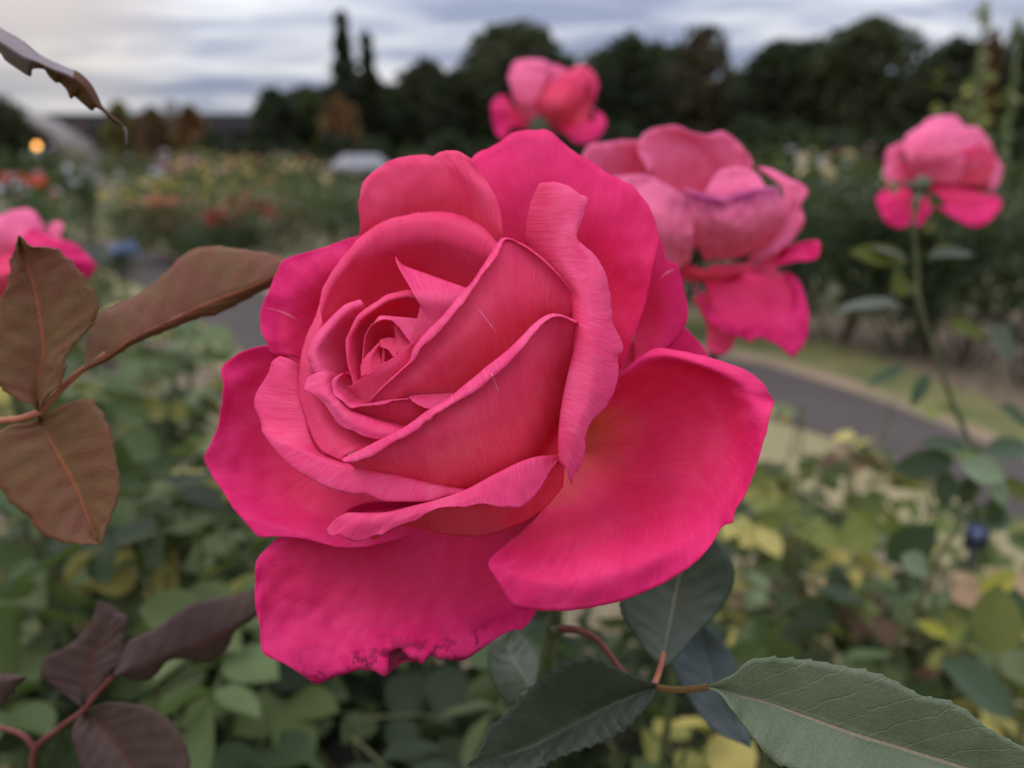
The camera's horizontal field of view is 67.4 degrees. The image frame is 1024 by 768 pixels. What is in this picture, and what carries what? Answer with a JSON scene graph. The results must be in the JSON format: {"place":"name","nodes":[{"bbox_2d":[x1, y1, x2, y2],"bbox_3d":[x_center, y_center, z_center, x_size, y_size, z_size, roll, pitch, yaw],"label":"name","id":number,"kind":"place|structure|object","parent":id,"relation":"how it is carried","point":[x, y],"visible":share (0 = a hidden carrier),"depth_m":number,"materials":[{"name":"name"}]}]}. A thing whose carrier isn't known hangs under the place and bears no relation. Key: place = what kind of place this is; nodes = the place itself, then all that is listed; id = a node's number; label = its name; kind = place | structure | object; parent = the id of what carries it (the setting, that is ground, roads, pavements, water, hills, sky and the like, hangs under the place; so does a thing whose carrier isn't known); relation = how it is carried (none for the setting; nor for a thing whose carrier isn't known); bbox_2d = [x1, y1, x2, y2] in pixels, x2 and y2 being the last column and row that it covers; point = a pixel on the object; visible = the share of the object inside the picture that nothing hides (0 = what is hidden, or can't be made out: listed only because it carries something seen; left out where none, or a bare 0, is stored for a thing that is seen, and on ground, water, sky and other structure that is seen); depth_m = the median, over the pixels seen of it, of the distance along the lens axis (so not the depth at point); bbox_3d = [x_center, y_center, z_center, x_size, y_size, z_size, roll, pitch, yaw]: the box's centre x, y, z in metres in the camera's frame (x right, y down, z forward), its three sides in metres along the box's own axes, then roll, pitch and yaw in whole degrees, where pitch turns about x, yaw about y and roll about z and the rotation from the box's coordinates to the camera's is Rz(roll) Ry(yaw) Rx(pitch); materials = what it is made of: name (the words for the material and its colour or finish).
{"place":"outdoors","nodes":[
{"label":"outdoors","id":0,"kind":"place"},
{"bbox_2d":[0,672,25,706],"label":"leaf","id":1,"kind":"object","parent":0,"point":[9,682],"visible":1,"depth_m":0.21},
{"bbox_2d":[0,28,127,144],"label":"leaf","id":2,"kind":"object","parent":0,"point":[22,56],"visible":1,"depth_m":0.18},
{"bbox_2d":[53,165,102,239],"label":"rose bush","id":3,"kind":"object","parent":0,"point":[84,192],"visible":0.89,"depth_m":10.65,"materials":[{"name":"green plant"}]},
{"bbox_2d":[45,101,298,173],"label":"hall","id":4,"kind":"structure","parent":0,"point":[235,126],"depth_m":60.05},
{"bbox_2d":[0,174,1023,759],"bbox_3d":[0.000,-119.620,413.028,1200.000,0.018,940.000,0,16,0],"label":"ground","id":5,"kind":"structure","parent":0,"point":[992,380],"depth_m":4.64,"materials":[{"name":"plant"}]},
{"bbox_2d":[0,94,43,188],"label":"tree","id":6,"kind":"object","parent":5,"relation":"on","point":[18,125],"visible":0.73,"depth_m":24.73,"materials":[{"name":"green plant"}]},
{"bbox_2d":[0,146,81,204],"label":"rose bush","id":7,"kind":"object","parent":5,"relation":"on","point":[27,159],"visible":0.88,"depth_m":17.20,"materials":[{"name":"green plant"}]},
{"bbox_2d":[0,173,82,244],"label":"rose bush","id":8,"kind":"object","parent":5,"relation":"on","point":[38,181],"visible":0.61,"depth_m":6.53,"materials":[{"name":"green plant"}]},
{"bbox_2d":[0,208,96,709],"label":"rose","id":9,"kind":"object","parent":5,"relation":"on","point":[27,225],"visible":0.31,"depth_m":0.42,"materials":[{"name":"pink plant"}]},
{"bbox_2d":[4,109,102,191],"bbox_3d":[-17.081,-8.223,26.768,4.214,2.958,2.000,0,16,0],"label":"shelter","id":10,"kind":"object","parent":5,"relation":"on","point":[53,133],"visible":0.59,"depth_m":26.79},
{"bbox_2d":[21,141,100,202],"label":"rose bush","id":11,"kind":"object","parent":5,"relation":"on","point":[73,168],"visible":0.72,"depth_m":19.48,"materials":[{"name":"green plant"}]},
{"bbox_2d":[0,303,229,609],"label":"rose bush","id":12,"kind":"object","parent":5,"relation":"on","point":[76,354],"visible":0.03,"depth_m":1.34,"materials":[{"name":"green plant"}]},
{"bbox_2d":[66,251,167,360],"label":"rose bush","id":13,"kind":"object","parent":5,"relation":"on","point":[107,284],"visible":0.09,"depth_m":4.30,"materials":[{"name":"green plant"}]},
{"bbox_2d":[97,99,141,176],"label":"tree","id":14,"kind":"object","parent":5,"relation":"on","point":[108,128],"visible":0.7,"depth_m":47.02,"materials":[{"name":"green plant"}]},
{"bbox_2d":[0,305,250,767],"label":"rose bush","id":15,"kind":"object","parent":5,"relation":"on","point":[169,412],"visible":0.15,"depth_m":0.94,"materials":[{"name":"green plant"}]},
{"bbox_2d":[0,587,256,767],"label":"leaf spray","id":16,"kind":"object","parent":5,"relation":"on","point":[106,734],"visible":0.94,"depth_m":0.23,"materials":[{"name":"plant"}]},
{"bbox_2d":[0,235,283,544],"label":"leaf spray","id":17,"kind":"object","parent":5,"relation":"on","point":[60,473],"visible":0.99,"depth_m":0.18,"materials":[{"name":"brown plant"}]},
{"bbox_2d":[128,105,174,173],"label":"tree","id":18,"kind":"object","parent":5,"relation":"on","point":[150,135],"visible":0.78,"depth_m":43.27,"materials":[{"name":"brown plant"}]},
{"bbox_2d":[114,167,191,221],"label":"rose bush","id":19,"kind":"object","parent":5,"relation":"on","point":[143,189],"visible":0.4,"depth_m":11.61,"materials":[{"name":"green plant"}]},
{"bbox_2d":[121,150,210,208],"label":"rose bush","id":20,"kind":"object","parent":5,"relation":"on","point":[158,163],"visible":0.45,"depth_m":16.70,"materials":[{"name":"green plant"}]},
{"bbox_2d":[120,154,233,207],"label":"rose bush","id":21,"kind":"object","parent":5,"relation":"on","point":[142,174],"visible":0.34,"depth_m":16.70,"materials":[{"name":"green plant"}]},
{"bbox_2d":[134,155,226,219],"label":"rose bush","id":22,"kind":"object","parent":5,"relation":"on","point":[175,168],"visible":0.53,"depth_m":13.84,"materials":[{"name":"green plant"}]},
{"bbox_2d":[168,103,208,178],"bbox_3d":[-16.624,-12.608,40.123,2.188,3.886,2.332,0,16,0],"label":"tree","id":23,"kind":"object","parent":5,"relation":"on","point":[189,130],"visible":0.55,"depth_m":39.44,"materials":[{"name":"brown plant"}]},
{"bbox_2d":[155,154,265,227],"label":"rose bush","id":24,"kind":"object","parent":5,"relation":"on","point":[199,162],"visible":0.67,"depth_m":12.47,"materials":[{"name":"green plant"}]},
{"bbox_2d":[188,130,251,182],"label":"shrub","id":25,"kind":"object","parent":5,"relation":"on","point":[222,142],"visible":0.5,"depth_m":37.72,"materials":[{"name":"green plant"}]},
{"bbox_2d":[0,419,466,767],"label":"rose bush","id":26,"kind":"object","parent":5,"relation":"on","point":[175,511],"visible":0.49,"depth_m":0.50,"materials":[{"name":"green plant"}]},
{"bbox_2d":[228,137,279,179],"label":"shrub","id":27,"kind":"object","parent":5,"relation":"on","point":[259,148],"visible":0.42,"depth_m":40.51,"materials":[{"name":"green plant"}]},
{"bbox_2d":[195,153,326,227],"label":"rose bush","id":28,"kind":"object","parent":5,"relation":"on","point":[269,161],"visible":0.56,"depth_m":12.27,"materials":[{"name":"green plant"}]},
{"bbox_2d":[210,157,332,254],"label":"rose bush","id":29,"kind":"object","parent":5,"relation":"on","point":[248,182],"visible":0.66,"depth_m":8.98,"materials":[{"name":"green plant"}]},
{"bbox_2d":[247,85,308,150],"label":"tree","id":30,"kind":"object","parent":5,"relation":"on","point":[276,118],"visible":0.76,"depth_m":54.02,"materials":[{"name":"green plant"}]},
{"bbox_2d":[264,142,329,182],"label":"shrub","id":31,"kind":"object","parent":5,"relation":"on","point":[295,150],"visible":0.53,"depth_m":37.86,"materials":[{"name":"green plant"}]},
{"bbox_2d":[239,164,358,253],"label":"rose bush","id":32,"kind":"object","parent":5,"relation":"on","point":[306,218],"visible":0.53,"depth_m":8.08,"materials":[{"name":"green plant"}]},
{"bbox_2d":[241,153,364,233],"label":"rose bush","id":33,"kind":"object","parent":5,"relation":"on","point":[296,172],"visible":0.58,"depth_m":11.51,"materials":[{"name":"green plant"}]},
{"bbox_2d":[282,83,323,107],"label":"tree","id":34,"kind":"object","parent":5,"relation":"on","point":[301,95],"visible":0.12,"depth_m":64.52,"materials":[{"name":"green plant"}]},
{"bbox_2d":[298,95,324,147],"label":"tree","id":35,"kind":"object","parent":5,"relation":"on","point":[310,114],"visible":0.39,"depth_m":55.98,"materials":[{"name":"green plant"}]},
{"bbox_2d":[271,167,362,245],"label":"rose bush","id":36,"kind":"object","parent":5,"relation":"on","point":[326,207],"visible":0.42,"depth_m":7.65,"materials":[{"name":"green plant"}]},
{"bbox_2d":[311,129,355,180],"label":"shrub","id":37,"kind":"object","parent":5,"relation":"on","point":[327,145],"visible":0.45,"depth_m":40.49,"materials":[{"name":"green plant"}]},
{"bbox_2d":[317,94,363,179],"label":"tree","id":38,"kind":"object","parent":5,"relation":"on","point":[341,117],"visible":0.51,"depth_m":41.17,"materials":[{"name":"brown plant"}]},
{"bbox_2d":[315,172,367,236],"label":"rose bush","id":39,"kind":"object","parent":5,"relation":"on","point":[350,210],"visible":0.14,"depth_m":6.88,"materials":[{"name":"green plant"}]},
{"bbox_2d":[318,9,371,141],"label":"tree","id":40,"kind":"object","parent":5,"relation":"on","point":[344,65],"visible":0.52,"depth_m":53.45,"materials":[{"name":"green plant"}]},
{"bbox_2d":[328,154,386,183],"bbox_3d":[-6.798,-9.683,34.676,2.553,1.323,2.000,0,16,0],"label":"canopy","id":41,"kind":"object","parent":5,"relation":"on","point":[357,162],"visible":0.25,"depth_m":33.91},
{"bbox_2d":[322,71,419,150],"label":"tree","id":42,"kind":"object","parent":5,"relation":"on","point":[395,114],"visible":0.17,"depth_m":59.30,"materials":[{"name":"green plant"}]},
{"bbox_2d":[341,138,401,181],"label":"shrub","id":43,"kind":"object","parent":5,"relation":"on","point":[379,147],"visible":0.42,"depth_m":37.69,"materials":[{"name":"green plant"}]},
{"bbox_2d":[357,27,390,147],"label":"tree","id":44,"kind":"object","parent":5,"relation":"on","point":[368,75],"visible":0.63,"depth_m":55.79,"materials":[{"name":"green plant"}]},
{"bbox_2d":[67,547,688,767],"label":"rose bush","id":45,"kind":"object","parent":5,"relation":"on","point":[245,667],"visible":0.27,"depth_m":0.47,"materials":[{"name":"green plant"}]},
{"bbox_2d":[389,55,445,150],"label":"tree","id":46,"kind":"object","parent":5,"relation":"on","point":[416,78],"visible":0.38,"depth_m":62.21,"materials":[{"name":"green plant"}]},
{"bbox_2d":[421,130,477,158],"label":"shrub","id":47,"kind":"object","parent":5,"relation":"on","point":[446,140],"visible":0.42,"depth_m":37.72,"materials":[{"name":"green plant"}]},
{"bbox_2d":[420,68,488,148],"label":"tree","id":48,"kind":"object","parent":5,"relation":"on","point":[448,98],"visible":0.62,"depth_m":53.38,"materials":[{"name":"green plant"}]},
{"bbox_2d":[227,613,731,767],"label":"rose bush","id":49,"kind":"object","parent":5,"relation":"on","point":[407,693],"visible":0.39,"depth_m":0.50,"materials":[{"name":"green plant"}]},
{"bbox_2d":[442,17,576,144],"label":"tree","id":50,"kind":"object","parent":5,"relation":"on","point":[502,50],"visible":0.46,"depth_m":53.30,"materials":[{"name":"green plant"}]},
{"bbox_2d":[66,231,1000,442],"bbox_3d":[-3.342,-1.249,8.163,15.348,0.001,1.126,15,22,41],"label":"path edge","id":51,"kind":"object","parent":5,"relation":"on","point":[880,395],"visible":0.26,"depth_m":3.94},
{"bbox_2d":[98,183,179,249],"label":"rose bush","id":52,"kind":"object","parent":51,"relation":"on","point":[114,218],"visible":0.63,"depth_m":9.47,"materials":[{"name":"green plant"}]},
{"bbox_2d":[118,196,245,257],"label":"rose bush","id":53,"kind":"object","parent":51,"relation":"on","point":[223,211],"visible":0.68,"depth_m":8.10,"materials":[{"name":"green plant"}]},
{"bbox_2d":[55,219,1023,441],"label":"verge","id":54,"kind":"structure","parent":5,"relation":"on","point":[988,415],"depth_m":4.12,"materials":[{"name":"green plant"}]},
{"bbox_2d":[112,168,249,250],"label":"rose bush","id":55,"kind":"object","parent":54,"relation":"on","point":[168,187],"visible":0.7,"depth_m":9.32,"materials":[{"name":"green plant"}]},
{"bbox_2d":[204,192,313,254],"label":"rose bush","id":56,"kind":"object","parent":54,"relation":"on","point":[244,214],"visible":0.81,"depth_m":7.96,"materials":[{"name":"green plant"}]},
{"bbox_2d":[685,166,817,293],"bbox_3d":[1.507,-0.858,4.972,0.944,1.068,0.841,0,16,0],"label":"rose bush","id":57,"kind":"object","parent":54,"relation":"on","point":[741,259],"visible":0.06,"depth_m":4.81,"materials":[{"name":"green plant"}]},
{"bbox_2d":[743,164,868,314],"bbox_3d":[1.785,-0.814,4.793,0.816,1.083,1.255,12,20,35],"label":"rose bush","id":58,"kind":"object","parent":54,"relation":"on","point":[820,211],"visible":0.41,"depth_m":4.50,"materials":[{"name":"green plant"}]},
{"bbox_2d":[491,59,605,143],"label":"rose","id":59,"kind":"object","parent":5,"relation":"on","point":[550,97],"visible":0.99,"depth_m":0.57,"materials":[{"name":"pink plant"}]},
{"bbox_2d":[87,268,1023,579],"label":"verge","id":60,"kind":"structure","parent":5,"relation":"on","point":[779,436],"depth_m":2.73,"materials":[{"name":"green plant"}]},
{"bbox_2d":[0,172,130,254],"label":"rose bush","id":61,"kind":"object","parent":60,"relation":"on","point":[60,198],"visible":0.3,"depth_m":8.29,"materials":[{"name":"green plant"}]},
{"bbox_2d":[90,241,139,281],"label":"flower clump","id":62,"kind":"object","parent":60,"relation":"on","point":[115,250],"visible":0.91,"depth_m":7.16,"materials":[{"name":"blue plant"}]},
{"bbox_2d":[551,131,600,155],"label":"shrub","id":63,"kind":"object","parent":5,"relation":"on","point":[579,148],"visible":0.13,"depth_m":28.05,"materials":[{"name":"green plant"}]},
{"bbox_2d":[204,129,1023,767],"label":"rose","id":64,"kind":"object","parent":5,"relation":"on","point":[488,389],"visible":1,"depth_m":0.16,"materials":[{"name":"pink plant"}]},
{"bbox_2d":[597,120,639,142],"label":"shrub","id":65,"kind":"object","parent":5,"relation":"on","point":[614,131],"visible":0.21,"depth_m":30.87,"materials":[{"name":"green plant"}]},
{"bbox_2d":[587,29,679,141],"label":"tree","id":66,"kind":"object","parent":5,"relation":"on","point":[638,74],"visible":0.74,"depth_m":56.14,"materials":[{"name":"green plant"}]},
{"bbox_2d":[641,38,696,130],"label":"tree","id":67,"kind":"object","parent":5,"relation":"on","point":[663,50],"visible":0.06,"depth_m":65.59,"materials":[{"name":"green plant"}]},
{"bbox_2d":[495,564,895,767],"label":"rose bush","id":68,"kind":"object","parent":5,"relation":"on","point":[813,612],"visible":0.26,"depth_m":0.60,"materials":[{"name":"green plant"}]},
{"bbox_2d":[657,23,738,134],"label":"tree","id":69,"kind":"object","parent":5,"relation":"on","point":[696,51],"visible":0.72,"depth_m":60.33,"materials":[{"name":"green plant"}]},
{"bbox_2d":[724,114,782,185],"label":"shrub","id":70,"kind":"object","parent":5,"relation":"on","point":[747,130],"visible":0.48,"depth_m":30.86,"materials":[{"name":"green plant"}]},
{"bbox_2d":[718,37,827,154],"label":"tree","id":71,"kind":"object","parent":5,"relation":"on","point":[769,65],"visible":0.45,"depth_m":54.72,"materials":[{"name":"green plant"}]},
{"bbox_2d":[760,118,822,183],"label":"shrub","id":72,"kind":"object","parent":5,"relation":"on","point":[790,129],"visible":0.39,"depth_m":33.72,"materials":[{"name":"green plant"}]},
{"bbox_2d":[738,134,852,258],"bbox_3d":[1.808,-1.218,5.819,1.344,1.283,0.873,13,21,38],"label":"rose bush","id":73,"kind":"object","parent":5,"relation":"on","point":[782,165],"visible":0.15,"depth_m":5.55,"materials":[{"name":"green plant"}]},
{"bbox_2d":[762,147,859,298],"bbox_3d":[2.443,-1.299,6.235,1.151,1.204,0.684,15,22,42],"label":"rose bush","id":74,"kind":"object","parent":5,"relation":"on","point":[801,157],"visible":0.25,"depth_m":6.11,"materials":[{"name":"green plant"}]},
{"bbox_2d":[787,34,852,134],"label":"tree","id":75,"kind":"object","parent":5,"relation":"on","point":[808,46],"visible":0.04,"depth_m":65.71,"materials":[{"name":"green plant"}]},
{"bbox_2d":[794,126,873,188],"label":"shrub","id":76,"kind":"object","parent":5,"relation":"on","point":[829,139],"visible":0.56,"depth_m":28.14,"materials":[{"name":"green plant"}]},
{"bbox_2d":[809,145,882,200],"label":"rose bush","id":77,"kind":"object","parent":5,"relation":"on","point":[856,161],"visible":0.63,"depth_m":17.78,"materials":[{"name":"green plant"}]},
{"bbox_2d":[780,170,919,343],"bbox_3d":[1.985,-0.788,4.690,0.962,1.091,0.889,12,20,35],"label":"rose bush","id":78,"kind":"object","parent":5,"relation":"on","point":[847,333],"visible":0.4,"depth_m":4.53,"materials":[{"name":"green plant"}]},
{"bbox_2d":[790,150,917,298],"bbox_3d":[2.649,-1.193,5.932,1.125,1.172,0.898,8,18,24],"label":"rose bush","id":79,"kind":"object","parent":5,"relation":"on","point":[849,153],"visible":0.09,"depth_m":5.80,"materials":[{"name":"green plant"}]},
{"bbox_2d":[695,398,1023,748],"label":"rose bush","id":80,"kind":"object","parent":5,"relation":"on","point":[773,552],"visible":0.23,"depth_m":0.87,"materials":[{"name":"green plant"}]},
{"bbox_2d":[770,12,959,164],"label":"tree","id":81,"kind":"object","parent":5,"relation":"on","point":[846,60],"visible":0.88,"depth_m":51.51,"materials":[{"name":"green plant"}]},
{"bbox_2d":[707,486,1023,745],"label":"rose bush","id":82,"kind":"object","parent":5,"relation":"on","point":[869,621],"visible":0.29,"depth_m":0.73,"materials":[{"name":"green plant"}]},
{"bbox_2d":[859,131,905,184],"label":"shrub","id":83,"kind":"object","parent":5,"relation":"on","point":[881,143],"visible":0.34,"depth_m":30.90,"materials":[{"name":"green plant"}]},
{"bbox_2d":[779,470,1023,744],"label":"rose bush","id":84,"kind":"object","parent":5,"relation":"on","point":[858,531],"visible":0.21,"depth_m":0.86,"materials":[{"name":"green plant"}]},
{"bbox_2d":[798,167,1006,356],"bbox_3d":[2.318,-0.697,4.423,1.186,1.068,1.114,0,16,0],"label":"rose bush","id":85,"kind":"object","parent":5,"relation":"on","point":[911,338],"visible":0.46,"depth_m":4.22,"materials":[{"name":"green plant"}]},
{"bbox_2d":[834,115,1023,718],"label":"rose","id":86,"kind":"object","parent":5,"relation":"on","point":[952,162],"visible":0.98,"depth_m":0.53,"materials":[{"name":"pink plant"}]},
{"bbox_2d":[850,162,1023,366],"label":"rose bush","id":87,"kind":"object","parent":5,"relation":"on","point":[976,262],"visible":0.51,"depth_m":4.19,"materials":[{"name":"green plant"}]},
{"bbox_2d":[886,34,1007,131],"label":"tree","id":88,"kind":"object","parent":5,"relation":"on","point":[961,51],"visible":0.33,"depth_m":54.47,"materials":[{"name":"green plant"}]},
{"bbox_2d":[883,69,1010,355],"bbox_3d":[2.500,-0.961,4.380,0.682,1.592,0.883,0,16,0],"label":"rose bush","id":89,"kind":"object","parent":5,"relation":"on","point":[981,124],"visible":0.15,"depth_m":4.22,"materials":[{"name":"green plant"}]},
{"bbox_2d":[949,523,990,680],"bbox_3d":[0.484,0.499,0.899,0.025,0.738,0.003,0,16,0],"label":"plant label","id":90,"kind":"object","parent":5,"relation":"on","point":[976,536],"visible":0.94,"depth_m":0.80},
{"bbox_2d":[954,0,996,317],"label":"rose shoot","id":91,"kind":"object","parent":5,"relation":"on","point":[972,83],"visible":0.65,"depth_m":4.97,"materials":[{"name":"green plant"}]},
{"bbox_2d":[945,149,1023,320],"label":"rose bush","id":92,"kind":"object","parent":5,"relation":"on","point":[986,315],"visible":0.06,"depth_m":5.33,"materials":[{"name":"green plant"}]},
{"bbox_2d":[964,26,1005,128],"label":"tree","id":93,"kind":"object","parent":5,"relation":"on","point":[993,49],"visible":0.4,"depth_m":46.26,"materials":[{"name":"green plant"}]},
{"bbox_2d":[965,121,1014,163],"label":"shrub","id":94,"kind":"object","parent":5,"relation":"on","point":[997,143],"visible":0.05,"depth_m":27.92,"materials":[{"name":"green plant"}]},
{"bbox_2d":[956,174,1023,383],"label":"rose bush","id":95,"kind":"object","parent":5,"relation":"on","point":[1005,258],"visible":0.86,"depth_m":3.81,"materials":[{"name":"green plant"}]},
{"bbox_2d":[966,29,1023,149],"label":"tree","id":96,"kind":"object","parent":5,"relation":"on","point":[1004,80],"visible":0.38,"depth_m":47.87,"materials":[{"name":"green plant"}]},
{"bbox_2d":[989,14,1023,317],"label":"rose shoot","id":97,"kind":"object","parent":5,"relation":"on","point":[1007,135],"visible":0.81,"depth_m":5.12,"materials":[{"name":"green plant"}]},
{"bbox_2d":[997,126,1023,186],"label":"shrub","id":98,"kind":"object","parent":5,"relation":"on","point":[1015,145],"visible":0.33,"depth_m":30.94,"materials":[{"name":"green plant"}]},
{"bbox_2d":[0,0,1023,115],"label":"sky","id":99,"kind":"structure","parent":0,"point":[211,56],"materials":[{"name":"grey"}]},
{"bbox_2d":[71,235,1023,521],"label":"path","id":100,"kind":"structure","parent":0,"point":[831,411],"depth_m":3.52,"materials":[{"name":"asphalt"}]},
{"bbox_2d":[100,214,225,264],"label":"rose bush","id":101,"kind":"object","parent":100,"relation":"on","point":[145,240],"visible":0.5,"depth_m":8.16,"materials":[{"name":"green plant"}]},
{"bbox_2d":[161,213,266,260],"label":"rose bush","id":102,"kind":"object","parent":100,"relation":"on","point":[196,239],"visible":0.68,"depth_m":7.65,"materials":[{"name":"green plant"}]},
{"bbox_2d":[582,125,820,767],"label":"rose","id":103,"kind":"object","parent":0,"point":[715,200],"visible":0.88,"depth_m":0.32,"materials":[{"name":"pink plant"}]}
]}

